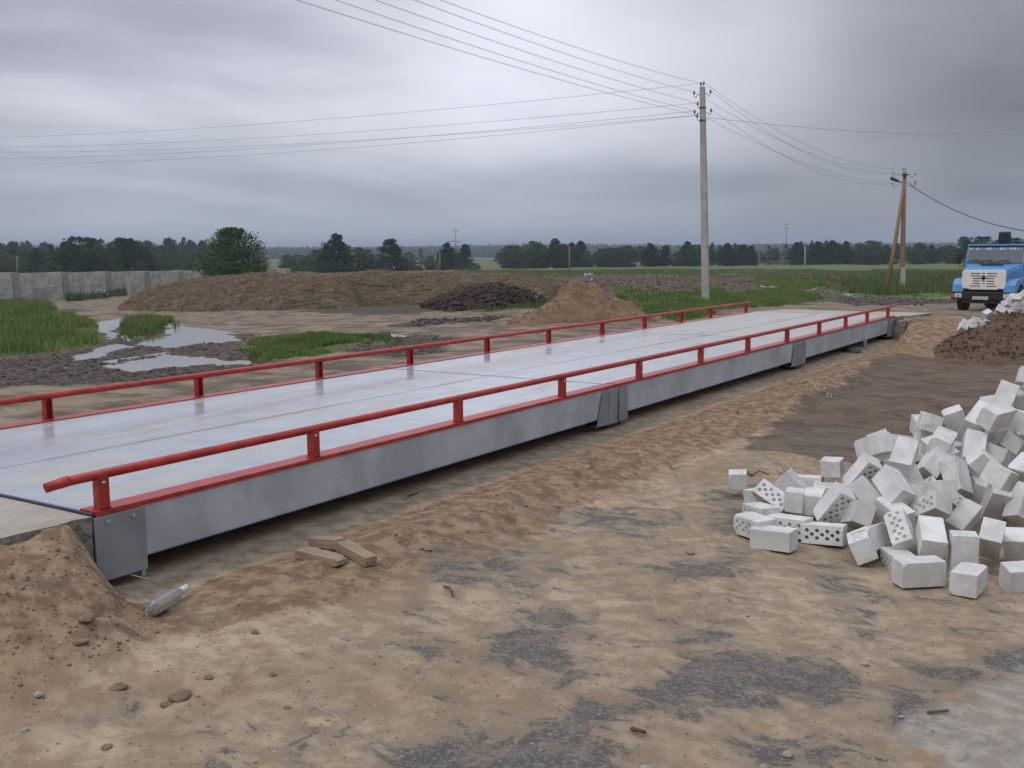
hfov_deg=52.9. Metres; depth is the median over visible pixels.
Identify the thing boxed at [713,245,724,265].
spruce tree
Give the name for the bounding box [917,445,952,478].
silicate block
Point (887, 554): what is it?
silicate block
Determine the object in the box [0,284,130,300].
weeds
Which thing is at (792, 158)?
power wire
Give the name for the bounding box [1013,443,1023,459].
silicate block
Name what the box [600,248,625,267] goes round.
leafy tree
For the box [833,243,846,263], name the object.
spruce tree
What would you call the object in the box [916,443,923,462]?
silicate block
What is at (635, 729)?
twig
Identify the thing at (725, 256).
leafy tree
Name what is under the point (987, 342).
lumps
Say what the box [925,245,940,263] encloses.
leafy tree
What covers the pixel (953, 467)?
silicate block
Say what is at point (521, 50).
power wire
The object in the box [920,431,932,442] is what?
silicate block
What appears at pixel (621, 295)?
grass
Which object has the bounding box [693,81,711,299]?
power pole
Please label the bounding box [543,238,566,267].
leafy tree
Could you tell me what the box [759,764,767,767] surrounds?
stone
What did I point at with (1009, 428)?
silicate block
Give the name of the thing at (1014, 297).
silicate block
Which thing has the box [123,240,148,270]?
pine tree
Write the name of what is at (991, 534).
silicate block
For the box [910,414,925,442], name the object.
silicate block
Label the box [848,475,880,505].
silicate block
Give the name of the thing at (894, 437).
silicate block
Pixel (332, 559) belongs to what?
board
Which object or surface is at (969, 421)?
silicate block
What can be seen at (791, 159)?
power wire
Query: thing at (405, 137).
power wire
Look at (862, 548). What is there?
silicate block
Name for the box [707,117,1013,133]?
power wire
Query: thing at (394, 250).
leafy tree
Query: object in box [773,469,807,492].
silicate block
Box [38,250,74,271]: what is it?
leafy tree
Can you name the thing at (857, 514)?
silicate block
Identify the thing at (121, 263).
leafy tree
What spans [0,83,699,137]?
power wire
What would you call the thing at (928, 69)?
sky
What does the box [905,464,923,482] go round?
silicate block
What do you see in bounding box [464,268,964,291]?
field grass
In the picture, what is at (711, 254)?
spruce tree
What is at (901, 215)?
braced power pole
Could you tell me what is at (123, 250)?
pine tree
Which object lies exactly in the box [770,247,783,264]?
spruce tree
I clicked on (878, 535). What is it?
silicate block
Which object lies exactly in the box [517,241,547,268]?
leafy tree
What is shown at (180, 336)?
puddle
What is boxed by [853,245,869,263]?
leafy tree
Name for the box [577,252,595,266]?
leafy tree
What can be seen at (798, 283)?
grass
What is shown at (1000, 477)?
silicate block
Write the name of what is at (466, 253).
leafy tree
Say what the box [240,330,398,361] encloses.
grass
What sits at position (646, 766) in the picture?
stone
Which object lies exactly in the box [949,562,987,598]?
silicate block
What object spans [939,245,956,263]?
leafy tree
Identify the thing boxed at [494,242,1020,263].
forest
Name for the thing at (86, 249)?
leafy tree
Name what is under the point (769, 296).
grass
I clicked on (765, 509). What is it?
silicate block
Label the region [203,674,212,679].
sand crust
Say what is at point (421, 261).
spruce tree
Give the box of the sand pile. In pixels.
[506,279,657,325]
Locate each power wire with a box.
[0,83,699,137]
[8,111,690,158]
[29,115,696,164]
[47,103,693,146]
[81,115,694,151]
[297,0,693,114]
[336,0,692,110]
[376,0,696,102]
[415,0,692,91]
[441,0,697,82]
[695,111,914,183]
[696,93,893,173]
[706,84,902,168]
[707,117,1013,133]
[711,91,883,173]
[712,110,882,184]
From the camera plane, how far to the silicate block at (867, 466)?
6.95 m
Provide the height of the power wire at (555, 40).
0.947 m
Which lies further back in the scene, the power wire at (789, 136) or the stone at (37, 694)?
the power wire at (789, 136)
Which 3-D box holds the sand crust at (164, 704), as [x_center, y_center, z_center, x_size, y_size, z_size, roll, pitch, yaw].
[-1.330,1.237,3.976,0.060,0.017,0.048,3,11,26]
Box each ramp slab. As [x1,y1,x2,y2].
[0,497,93,559]
[755,309,930,325]
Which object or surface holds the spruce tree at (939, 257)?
on the ground at (434, 632)
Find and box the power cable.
[910,185,1023,230]
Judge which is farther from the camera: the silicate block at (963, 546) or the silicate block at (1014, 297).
the silicate block at (1014, 297)
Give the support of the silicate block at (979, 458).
on the silicate block at (995, 500)
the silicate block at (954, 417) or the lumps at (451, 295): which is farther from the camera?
the lumps at (451, 295)
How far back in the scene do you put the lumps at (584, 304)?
27.76 m
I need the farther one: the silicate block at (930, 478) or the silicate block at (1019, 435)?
the silicate block at (1019, 435)
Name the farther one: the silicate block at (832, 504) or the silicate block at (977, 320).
the silicate block at (977, 320)
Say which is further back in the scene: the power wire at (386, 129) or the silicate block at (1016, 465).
the power wire at (386, 129)
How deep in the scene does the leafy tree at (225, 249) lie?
98.41 m
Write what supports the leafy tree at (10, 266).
on the ground at (434, 632)
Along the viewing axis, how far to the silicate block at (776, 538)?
6.13 m
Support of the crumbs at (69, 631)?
on the ground at (434, 632)
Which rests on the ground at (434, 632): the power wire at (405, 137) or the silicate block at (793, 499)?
the silicate block at (793, 499)
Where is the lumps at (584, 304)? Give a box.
[502,280,651,323]
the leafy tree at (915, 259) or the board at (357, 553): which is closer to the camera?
the board at (357, 553)
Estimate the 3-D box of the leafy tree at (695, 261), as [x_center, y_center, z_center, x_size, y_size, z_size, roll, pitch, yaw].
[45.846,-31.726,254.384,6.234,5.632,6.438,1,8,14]
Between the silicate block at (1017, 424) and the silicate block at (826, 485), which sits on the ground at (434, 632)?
the silicate block at (826, 485)
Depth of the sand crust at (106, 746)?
3.59 m
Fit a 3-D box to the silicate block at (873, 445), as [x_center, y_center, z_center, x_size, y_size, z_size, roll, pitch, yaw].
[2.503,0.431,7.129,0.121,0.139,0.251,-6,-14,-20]
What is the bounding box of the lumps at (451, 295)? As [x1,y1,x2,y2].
[419,281,545,310]
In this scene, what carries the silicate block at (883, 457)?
on the silicate block at (873, 445)
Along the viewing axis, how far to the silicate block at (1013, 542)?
5.92 m
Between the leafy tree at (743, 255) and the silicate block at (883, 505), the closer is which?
the silicate block at (883, 505)
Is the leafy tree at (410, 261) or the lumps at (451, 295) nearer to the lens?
the lumps at (451, 295)
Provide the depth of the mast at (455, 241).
418.36 m
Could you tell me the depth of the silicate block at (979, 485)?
6.94 m
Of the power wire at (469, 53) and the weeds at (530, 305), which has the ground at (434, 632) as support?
the weeds at (530, 305)
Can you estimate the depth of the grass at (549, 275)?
128.16 m
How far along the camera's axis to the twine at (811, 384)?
12.76 m
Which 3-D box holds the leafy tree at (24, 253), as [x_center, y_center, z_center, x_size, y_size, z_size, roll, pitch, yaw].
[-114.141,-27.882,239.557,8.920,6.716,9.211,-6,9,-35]
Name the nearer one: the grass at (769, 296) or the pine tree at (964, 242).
the grass at (769, 296)
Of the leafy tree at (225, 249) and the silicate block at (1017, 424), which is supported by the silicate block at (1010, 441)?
the silicate block at (1017, 424)
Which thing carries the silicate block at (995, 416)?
on the silicate block at (969, 421)
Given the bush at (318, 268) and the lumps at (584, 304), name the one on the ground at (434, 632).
the bush at (318, 268)
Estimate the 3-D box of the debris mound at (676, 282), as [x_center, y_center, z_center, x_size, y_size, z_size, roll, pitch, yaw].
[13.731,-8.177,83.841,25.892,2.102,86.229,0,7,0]
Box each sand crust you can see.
[72,638,89,644]
[78,614,94,622]
[100,743,112,749]
[109,683,127,690]
[160,701,173,707]
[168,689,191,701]
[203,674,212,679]
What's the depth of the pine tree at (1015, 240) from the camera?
214.15 m
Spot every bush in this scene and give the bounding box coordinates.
[287,265,307,272]
[307,262,341,272]
[332,264,357,271]
[373,266,393,270]
[408,265,424,270]
[453,266,463,270]
[464,263,482,271]
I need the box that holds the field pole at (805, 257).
[804,246,805,267]
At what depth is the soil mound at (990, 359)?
16.71 m
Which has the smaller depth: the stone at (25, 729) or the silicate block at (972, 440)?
the stone at (25, 729)
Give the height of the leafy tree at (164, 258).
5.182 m
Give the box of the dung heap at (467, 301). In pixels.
[420,287,538,311]
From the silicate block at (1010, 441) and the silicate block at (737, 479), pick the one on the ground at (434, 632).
the silicate block at (737, 479)
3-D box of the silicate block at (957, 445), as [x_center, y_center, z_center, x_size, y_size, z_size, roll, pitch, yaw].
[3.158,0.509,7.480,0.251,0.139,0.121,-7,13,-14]
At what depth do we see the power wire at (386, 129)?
46.59 m
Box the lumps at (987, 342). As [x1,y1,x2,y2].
[935,310,1023,361]
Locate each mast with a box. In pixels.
[448,228,460,253]
[784,222,788,260]
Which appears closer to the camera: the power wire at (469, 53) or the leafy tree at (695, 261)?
the power wire at (469, 53)
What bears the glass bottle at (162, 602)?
on the ground at (434, 632)
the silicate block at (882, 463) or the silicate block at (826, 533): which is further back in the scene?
the silicate block at (882, 463)
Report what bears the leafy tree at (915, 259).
on the ground at (434, 632)
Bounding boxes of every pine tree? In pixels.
[106,237,138,271]
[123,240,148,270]
[955,236,975,265]
[972,236,996,243]
[1011,237,1023,243]
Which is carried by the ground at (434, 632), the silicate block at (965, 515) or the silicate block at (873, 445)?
the silicate block at (965, 515)
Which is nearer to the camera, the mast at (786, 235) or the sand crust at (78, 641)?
the sand crust at (78, 641)
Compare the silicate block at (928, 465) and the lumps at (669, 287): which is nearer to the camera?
the silicate block at (928, 465)
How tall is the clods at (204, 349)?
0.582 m
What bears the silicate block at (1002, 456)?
on the silicate block
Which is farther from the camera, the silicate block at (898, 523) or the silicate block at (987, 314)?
the silicate block at (987, 314)
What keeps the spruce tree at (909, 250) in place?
on the ground at (434, 632)
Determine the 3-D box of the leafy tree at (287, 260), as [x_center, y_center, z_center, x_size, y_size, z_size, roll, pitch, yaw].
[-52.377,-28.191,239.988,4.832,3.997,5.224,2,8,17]
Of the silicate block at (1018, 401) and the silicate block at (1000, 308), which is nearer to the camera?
the silicate block at (1018, 401)
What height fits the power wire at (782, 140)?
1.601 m
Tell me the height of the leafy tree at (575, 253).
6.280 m
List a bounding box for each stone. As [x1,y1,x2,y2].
[21,727,28,731]
[33,691,42,697]
[640,764,653,767]
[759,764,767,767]
[782,750,793,757]
[860,661,869,665]
[875,755,886,761]
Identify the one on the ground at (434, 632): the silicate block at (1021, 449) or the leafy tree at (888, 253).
the leafy tree at (888, 253)
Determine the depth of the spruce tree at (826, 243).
269.18 m
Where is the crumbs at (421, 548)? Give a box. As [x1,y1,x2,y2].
[225,354,895,606]
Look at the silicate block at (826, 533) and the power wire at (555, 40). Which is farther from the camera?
the power wire at (555, 40)
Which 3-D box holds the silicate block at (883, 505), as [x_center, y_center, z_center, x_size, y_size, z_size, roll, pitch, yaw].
[2.358,0.803,6.347,0.121,0.139,0.251,-13,23,-11]
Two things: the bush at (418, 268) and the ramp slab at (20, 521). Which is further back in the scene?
the bush at (418, 268)
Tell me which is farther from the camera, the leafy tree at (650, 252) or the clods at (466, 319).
the leafy tree at (650, 252)
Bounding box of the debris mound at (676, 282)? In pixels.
[547,275,767,299]
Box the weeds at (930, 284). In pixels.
[839,270,962,296]
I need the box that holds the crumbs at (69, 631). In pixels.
[0,535,163,690]
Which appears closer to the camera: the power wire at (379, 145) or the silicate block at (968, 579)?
the silicate block at (968, 579)
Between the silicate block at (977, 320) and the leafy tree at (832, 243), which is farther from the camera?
the leafy tree at (832, 243)
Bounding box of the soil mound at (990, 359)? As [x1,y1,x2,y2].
[932,312,1023,365]
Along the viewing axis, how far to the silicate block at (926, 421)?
7.35 m
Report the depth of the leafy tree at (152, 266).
213.93 m
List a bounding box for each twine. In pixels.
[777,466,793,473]
[788,378,837,397]
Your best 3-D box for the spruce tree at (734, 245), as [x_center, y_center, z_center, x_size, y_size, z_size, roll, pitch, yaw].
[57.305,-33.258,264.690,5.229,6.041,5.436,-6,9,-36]
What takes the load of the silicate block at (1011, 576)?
on the ground at (434, 632)
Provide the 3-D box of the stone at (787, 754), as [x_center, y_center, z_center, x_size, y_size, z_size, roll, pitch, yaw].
[0.961,1.290,3.586,0.044,0.022,0.036,-4,16,-23]
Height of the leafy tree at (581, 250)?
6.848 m
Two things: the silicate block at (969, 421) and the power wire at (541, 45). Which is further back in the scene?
the power wire at (541, 45)
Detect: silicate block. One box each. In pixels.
[729,469,746,489]
[734,511,776,537]
[742,502,780,515]
[743,488,759,502]
[750,525,797,552]
[752,479,789,513]
[767,513,812,539]
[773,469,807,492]
[783,487,805,513]
[797,474,823,486]
[801,487,824,516]
[801,521,846,546]
[813,481,855,522]
[813,482,843,492]
[820,456,844,477]
[840,500,876,529]
[842,452,881,486]
[847,526,877,565]
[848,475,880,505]
[850,522,891,549]
[854,432,893,458]
[865,428,891,461]
[872,464,916,505]
[874,496,915,530]
[880,461,888,466]
[880,547,914,571]
[884,508,917,553]
[888,436,918,478]
[890,434,914,445]
[891,555,946,587]
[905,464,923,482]
[908,491,952,525]
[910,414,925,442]
[911,480,958,499]
[915,515,947,558]
[916,411,943,432]
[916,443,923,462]
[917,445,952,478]
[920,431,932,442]
[920,475,935,482]
[921,435,958,456]
[926,426,957,453]
[939,455,973,496]
[941,404,965,442]
[944,499,982,538]
[948,530,979,572]
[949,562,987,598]
[952,493,965,510]
[953,441,961,450]
[957,319,968,332]
[959,428,987,469]
[960,400,989,432]
[965,446,1000,485]
[966,476,987,504]
[968,317,981,323]
[968,321,977,329]
[968,469,979,476]
[976,401,1016,431]
[979,461,1019,492]
[979,517,1005,559]
[980,395,993,403]
[980,485,1012,519]
[982,309,992,320]
[985,428,1002,441]
[985,443,1014,468]
[986,430,1023,454]
[991,380,1019,405]
[994,304,1010,312]
[998,560,1023,592]
[1000,299,1013,310]
[1002,426,1015,434]
[1002,481,1023,524]
[1003,298,1013,308]
[1003,527,1023,558]
[1006,293,1022,301]
[1008,452,1023,481]
[1010,409,1023,434]
[1012,387,1023,409]
[1013,302,1021,309]
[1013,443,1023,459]
[1015,366,1023,384]
[1015,430,1023,439]
[1018,289,1023,297]
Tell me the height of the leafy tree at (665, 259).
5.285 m
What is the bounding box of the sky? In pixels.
[0,0,1023,248]
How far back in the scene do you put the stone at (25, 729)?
3.71 m
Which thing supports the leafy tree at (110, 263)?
on the ground at (434, 632)
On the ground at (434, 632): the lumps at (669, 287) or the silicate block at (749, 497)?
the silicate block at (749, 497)
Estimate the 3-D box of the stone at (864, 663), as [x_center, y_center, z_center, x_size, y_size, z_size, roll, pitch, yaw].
[1.515,1.200,4.415,0.040,0.017,0.030,-2,8,-13]
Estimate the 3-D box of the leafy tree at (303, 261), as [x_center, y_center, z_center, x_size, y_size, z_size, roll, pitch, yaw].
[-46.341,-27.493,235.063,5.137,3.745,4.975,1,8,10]
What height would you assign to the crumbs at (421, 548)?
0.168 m
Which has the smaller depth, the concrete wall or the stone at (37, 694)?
the stone at (37, 694)
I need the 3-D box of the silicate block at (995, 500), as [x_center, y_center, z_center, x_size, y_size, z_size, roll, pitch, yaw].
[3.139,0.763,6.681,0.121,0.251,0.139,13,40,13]
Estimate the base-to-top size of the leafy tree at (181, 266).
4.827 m
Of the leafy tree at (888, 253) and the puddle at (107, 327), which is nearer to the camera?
the puddle at (107, 327)
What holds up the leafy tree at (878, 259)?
on the ground at (434, 632)
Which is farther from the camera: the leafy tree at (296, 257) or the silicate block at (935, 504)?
the leafy tree at (296, 257)
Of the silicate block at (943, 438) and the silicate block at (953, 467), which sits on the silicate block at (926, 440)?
the silicate block at (943, 438)
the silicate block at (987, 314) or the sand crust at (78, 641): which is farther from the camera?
the silicate block at (987, 314)
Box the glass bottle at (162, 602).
[146,584,189,615]
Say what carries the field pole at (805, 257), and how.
on the ground at (434, 632)
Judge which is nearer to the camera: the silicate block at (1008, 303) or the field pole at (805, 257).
the silicate block at (1008, 303)
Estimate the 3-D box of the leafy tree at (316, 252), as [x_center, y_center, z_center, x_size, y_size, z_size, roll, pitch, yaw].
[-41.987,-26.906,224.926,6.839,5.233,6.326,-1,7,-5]
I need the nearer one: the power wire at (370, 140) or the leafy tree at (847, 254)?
the power wire at (370, 140)
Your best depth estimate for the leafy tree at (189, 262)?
213.68 m
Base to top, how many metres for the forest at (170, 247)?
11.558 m
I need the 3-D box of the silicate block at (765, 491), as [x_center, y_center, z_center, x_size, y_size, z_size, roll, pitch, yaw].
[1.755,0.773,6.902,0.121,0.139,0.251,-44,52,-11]
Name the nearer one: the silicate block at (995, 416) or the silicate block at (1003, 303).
the silicate block at (995, 416)
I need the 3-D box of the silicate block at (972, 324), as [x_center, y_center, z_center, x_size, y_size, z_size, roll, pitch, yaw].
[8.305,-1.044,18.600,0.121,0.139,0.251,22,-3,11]
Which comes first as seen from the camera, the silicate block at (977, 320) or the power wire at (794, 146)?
the silicate block at (977, 320)
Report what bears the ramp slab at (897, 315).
on the ground at (434, 632)
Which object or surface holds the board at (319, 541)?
on the ground at (434, 632)
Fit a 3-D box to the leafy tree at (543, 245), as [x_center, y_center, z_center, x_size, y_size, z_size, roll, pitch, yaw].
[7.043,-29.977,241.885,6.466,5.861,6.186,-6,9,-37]
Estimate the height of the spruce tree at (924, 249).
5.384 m
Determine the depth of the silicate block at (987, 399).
7.94 m
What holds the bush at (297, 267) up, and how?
on the ground at (434, 632)
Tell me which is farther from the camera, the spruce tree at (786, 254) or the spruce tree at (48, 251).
the spruce tree at (786, 254)
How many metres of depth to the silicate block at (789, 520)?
6.40 m
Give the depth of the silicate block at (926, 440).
7.23 m
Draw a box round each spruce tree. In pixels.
[38,243,54,272]
[415,248,424,268]
[709,243,719,265]
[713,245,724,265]
[729,243,741,265]
[762,246,776,264]
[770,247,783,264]
[779,244,792,264]
[802,240,818,264]
[814,240,838,264]
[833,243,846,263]
[894,243,899,263]
[905,246,912,263]
[917,244,932,263]
[935,247,943,263]
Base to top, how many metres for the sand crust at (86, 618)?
0.023 m
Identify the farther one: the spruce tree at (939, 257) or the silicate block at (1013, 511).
the spruce tree at (939, 257)
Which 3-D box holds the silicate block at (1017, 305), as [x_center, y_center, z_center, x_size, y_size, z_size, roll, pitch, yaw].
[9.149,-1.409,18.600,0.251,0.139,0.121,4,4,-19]
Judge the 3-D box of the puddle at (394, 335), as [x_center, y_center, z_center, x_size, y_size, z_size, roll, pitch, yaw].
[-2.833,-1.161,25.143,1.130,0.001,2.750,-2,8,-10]
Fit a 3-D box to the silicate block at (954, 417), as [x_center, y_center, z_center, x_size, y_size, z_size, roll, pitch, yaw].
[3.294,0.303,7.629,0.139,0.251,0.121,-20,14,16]
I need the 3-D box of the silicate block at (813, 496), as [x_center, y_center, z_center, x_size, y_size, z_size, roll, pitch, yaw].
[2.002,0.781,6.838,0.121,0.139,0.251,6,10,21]
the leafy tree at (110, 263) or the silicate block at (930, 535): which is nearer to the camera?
the silicate block at (930, 535)
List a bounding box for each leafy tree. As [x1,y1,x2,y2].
[0,252,31,272]
[5,250,31,272]
[6,249,25,270]
[21,248,47,272]
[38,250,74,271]
[45,236,107,272]
[45,241,86,271]
[78,238,117,271]
[89,252,124,271]
[100,241,149,271]
[133,248,161,270]
[150,253,180,270]
[172,255,190,270]
[183,254,211,270]
[190,227,276,276]
[276,255,297,270]
[288,254,305,269]
[298,255,314,271]
[304,249,320,271]
[313,246,333,269]
[317,233,358,272]
[351,247,371,270]
[355,249,378,270]
[373,238,408,270]
[402,252,417,270]
[423,256,437,269]
[434,242,459,269]
[447,252,466,269]
[458,244,473,268]
[492,245,529,268]
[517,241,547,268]
[529,244,549,267]
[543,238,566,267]
[550,243,574,267]
[565,242,582,266]
[574,241,590,266]
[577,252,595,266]
[592,251,609,266]
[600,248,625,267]
[614,245,641,266]
[639,243,660,266]
[657,245,673,265]
[671,252,685,265]
[676,241,695,265]
[684,244,709,266]
[717,243,737,265]
[734,244,752,265]
[744,246,759,264]
[786,242,807,264]
[806,241,828,264]
[826,240,841,264]
[838,241,854,263]
[851,240,887,264]
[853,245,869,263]
[881,245,896,263]
[907,248,927,263]
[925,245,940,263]
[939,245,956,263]
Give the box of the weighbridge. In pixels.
[0,301,898,585]
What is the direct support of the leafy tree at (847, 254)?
on the ground at (434, 632)
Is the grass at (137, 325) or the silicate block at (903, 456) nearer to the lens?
the silicate block at (903, 456)
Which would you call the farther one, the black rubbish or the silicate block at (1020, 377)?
the black rubbish
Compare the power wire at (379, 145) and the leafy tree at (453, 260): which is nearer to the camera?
the power wire at (379, 145)
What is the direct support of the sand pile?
on the ground at (434, 632)
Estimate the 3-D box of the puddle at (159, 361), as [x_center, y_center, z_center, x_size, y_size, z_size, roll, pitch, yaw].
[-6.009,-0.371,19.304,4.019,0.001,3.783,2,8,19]
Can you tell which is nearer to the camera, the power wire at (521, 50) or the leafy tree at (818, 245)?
the power wire at (521, 50)
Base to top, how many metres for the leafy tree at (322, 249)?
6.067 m
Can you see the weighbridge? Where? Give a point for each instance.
(138, 483)
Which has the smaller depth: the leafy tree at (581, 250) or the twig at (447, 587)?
the twig at (447, 587)
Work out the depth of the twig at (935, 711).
3.92 m
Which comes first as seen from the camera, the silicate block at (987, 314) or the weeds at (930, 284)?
the silicate block at (987, 314)
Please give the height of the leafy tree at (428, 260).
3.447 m
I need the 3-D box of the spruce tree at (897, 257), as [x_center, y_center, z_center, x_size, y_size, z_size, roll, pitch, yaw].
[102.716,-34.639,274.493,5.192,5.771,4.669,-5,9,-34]
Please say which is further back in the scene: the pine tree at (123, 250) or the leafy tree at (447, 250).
the leafy tree at (447, 250)
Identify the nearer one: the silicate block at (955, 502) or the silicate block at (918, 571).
the silicate block at (918, 571)
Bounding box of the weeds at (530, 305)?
[480,297,549,311]
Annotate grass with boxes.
[0,296,99,355]
[119,311,179,341]
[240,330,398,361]
[317,304,336,308]
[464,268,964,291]
[545,273,609,278]
[614,285,724,298]
[630,286,823,321]
[644,273,719,277]
[745,278,829,288]
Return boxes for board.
[295,547,346,566]
[307,535,345,548]
[328,536,376,566]
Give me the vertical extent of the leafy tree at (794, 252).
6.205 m
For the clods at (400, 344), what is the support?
on the ground at (434, 632)
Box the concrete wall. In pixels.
[0,268,290,299]
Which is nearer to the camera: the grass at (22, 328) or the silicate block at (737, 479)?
the silicate block at (737, 479)
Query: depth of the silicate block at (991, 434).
7.37 m
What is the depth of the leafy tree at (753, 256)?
264.03 m
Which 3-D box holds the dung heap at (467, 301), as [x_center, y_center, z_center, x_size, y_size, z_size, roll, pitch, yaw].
[-0.836,-4.124,48.642,7.007,1.805,25.214,0,7,0]
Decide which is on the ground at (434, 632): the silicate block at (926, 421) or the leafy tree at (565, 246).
the leafy tree at (565, 246)
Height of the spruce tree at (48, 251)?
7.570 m
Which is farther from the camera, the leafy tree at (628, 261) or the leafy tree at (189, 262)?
the leafy tree at (628, 261)
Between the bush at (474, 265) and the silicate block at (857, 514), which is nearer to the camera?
the silicate block at (857, 514)
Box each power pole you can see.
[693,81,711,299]
[885,168,915,285]
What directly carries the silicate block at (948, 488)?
on the silicate block
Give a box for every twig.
[443,585,453,596]
[630,727,646,733]
[927,709,948,713]
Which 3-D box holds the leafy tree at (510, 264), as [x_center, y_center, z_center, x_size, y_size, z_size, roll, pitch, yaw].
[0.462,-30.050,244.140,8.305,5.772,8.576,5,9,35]
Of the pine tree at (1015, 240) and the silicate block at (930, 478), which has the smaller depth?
the silicate block at (930, 478)
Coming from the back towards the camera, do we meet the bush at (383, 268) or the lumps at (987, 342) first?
the bush at (383, 268)
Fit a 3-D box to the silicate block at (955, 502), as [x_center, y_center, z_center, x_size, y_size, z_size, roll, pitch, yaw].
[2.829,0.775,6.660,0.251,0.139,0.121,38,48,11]
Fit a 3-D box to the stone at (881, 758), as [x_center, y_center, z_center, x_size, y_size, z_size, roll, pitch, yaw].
[1.281,1.298,3.573,0.029,0.018,0.041,-13,14,-41]
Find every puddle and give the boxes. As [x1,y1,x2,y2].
[61,352,258,371]
[71,342,147,360]
[97,319,119,338]
[121,325,250,347]
[383,333,408,336]
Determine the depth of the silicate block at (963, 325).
18.54 m
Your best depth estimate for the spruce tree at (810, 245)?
269.09 m
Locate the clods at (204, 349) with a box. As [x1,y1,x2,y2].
[0,328,269,385]
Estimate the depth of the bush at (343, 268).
211.37 m
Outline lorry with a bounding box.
[951,232,1023,309]
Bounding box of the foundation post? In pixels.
[896,316,935,339]
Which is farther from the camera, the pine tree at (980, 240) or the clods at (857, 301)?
the pine tree at (980, 240)
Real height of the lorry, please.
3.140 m
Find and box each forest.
[0,237,213,268]
[22,241,1023,258]
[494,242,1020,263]
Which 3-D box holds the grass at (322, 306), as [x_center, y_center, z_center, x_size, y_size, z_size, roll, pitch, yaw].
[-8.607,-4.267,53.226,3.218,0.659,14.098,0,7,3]
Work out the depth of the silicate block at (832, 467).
7.25 m
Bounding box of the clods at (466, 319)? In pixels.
[408,315,511,326]
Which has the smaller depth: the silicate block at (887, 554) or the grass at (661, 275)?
the silicate block at (887, 554)
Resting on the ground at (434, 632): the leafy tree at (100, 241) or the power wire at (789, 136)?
the leafy tree at (100, 241)
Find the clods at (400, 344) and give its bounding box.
[356,333,451,357]
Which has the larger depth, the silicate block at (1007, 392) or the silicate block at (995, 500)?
the silicate block at (1007, 392)
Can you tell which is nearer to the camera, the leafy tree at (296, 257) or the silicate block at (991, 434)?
the silicate block at (991, 434)
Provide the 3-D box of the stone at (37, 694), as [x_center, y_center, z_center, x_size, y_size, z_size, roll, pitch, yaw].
[-1.837,1.205,3.992,0.038,0.019,0.033,-2,19,-14]
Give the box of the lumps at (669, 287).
[548,274,760,298]
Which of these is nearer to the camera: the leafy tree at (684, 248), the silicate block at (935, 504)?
the silicate block at (935, 504)
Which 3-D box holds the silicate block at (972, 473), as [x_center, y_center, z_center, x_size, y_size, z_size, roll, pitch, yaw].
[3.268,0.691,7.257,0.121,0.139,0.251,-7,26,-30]
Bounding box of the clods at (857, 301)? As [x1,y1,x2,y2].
[805,285,955,305]
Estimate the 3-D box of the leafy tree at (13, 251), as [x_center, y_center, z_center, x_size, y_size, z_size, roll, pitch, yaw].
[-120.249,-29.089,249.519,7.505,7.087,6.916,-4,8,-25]
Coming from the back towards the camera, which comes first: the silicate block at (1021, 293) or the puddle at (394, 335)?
the puddle at (394, 335)
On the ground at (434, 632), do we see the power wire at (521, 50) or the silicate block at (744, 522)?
the silicate block at (744, 522)
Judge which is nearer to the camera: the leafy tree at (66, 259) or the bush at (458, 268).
the leafy tree at (66, 259)
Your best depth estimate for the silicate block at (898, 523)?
5.99 m
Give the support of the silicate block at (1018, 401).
on the silicate block
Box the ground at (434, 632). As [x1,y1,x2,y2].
[0,256,1023,767]
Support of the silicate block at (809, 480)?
on the ground at (434, 632)
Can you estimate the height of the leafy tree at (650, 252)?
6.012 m
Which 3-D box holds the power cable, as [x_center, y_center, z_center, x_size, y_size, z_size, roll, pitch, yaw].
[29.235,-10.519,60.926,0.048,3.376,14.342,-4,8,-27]
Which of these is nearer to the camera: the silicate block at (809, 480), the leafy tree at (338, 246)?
the silicate block at (809, 480)
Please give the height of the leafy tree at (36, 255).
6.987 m
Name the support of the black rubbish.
on the ground at (434, 632)
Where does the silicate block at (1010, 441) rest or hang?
on the silicate block
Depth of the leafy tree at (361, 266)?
228.92 m
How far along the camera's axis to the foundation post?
19.74 m
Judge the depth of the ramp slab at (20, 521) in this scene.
5.25 m
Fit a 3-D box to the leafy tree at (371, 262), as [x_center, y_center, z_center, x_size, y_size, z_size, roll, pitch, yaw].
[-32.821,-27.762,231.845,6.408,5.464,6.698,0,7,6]
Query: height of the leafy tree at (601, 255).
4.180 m
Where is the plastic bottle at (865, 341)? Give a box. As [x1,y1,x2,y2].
[863,334,866,346]
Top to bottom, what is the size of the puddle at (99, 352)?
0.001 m
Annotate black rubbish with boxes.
[841,347,861,352]
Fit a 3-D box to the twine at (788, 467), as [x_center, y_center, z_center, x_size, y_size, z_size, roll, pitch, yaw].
[2.202,0.693,8.271,0.140,0.010,0.315,1,8,12]

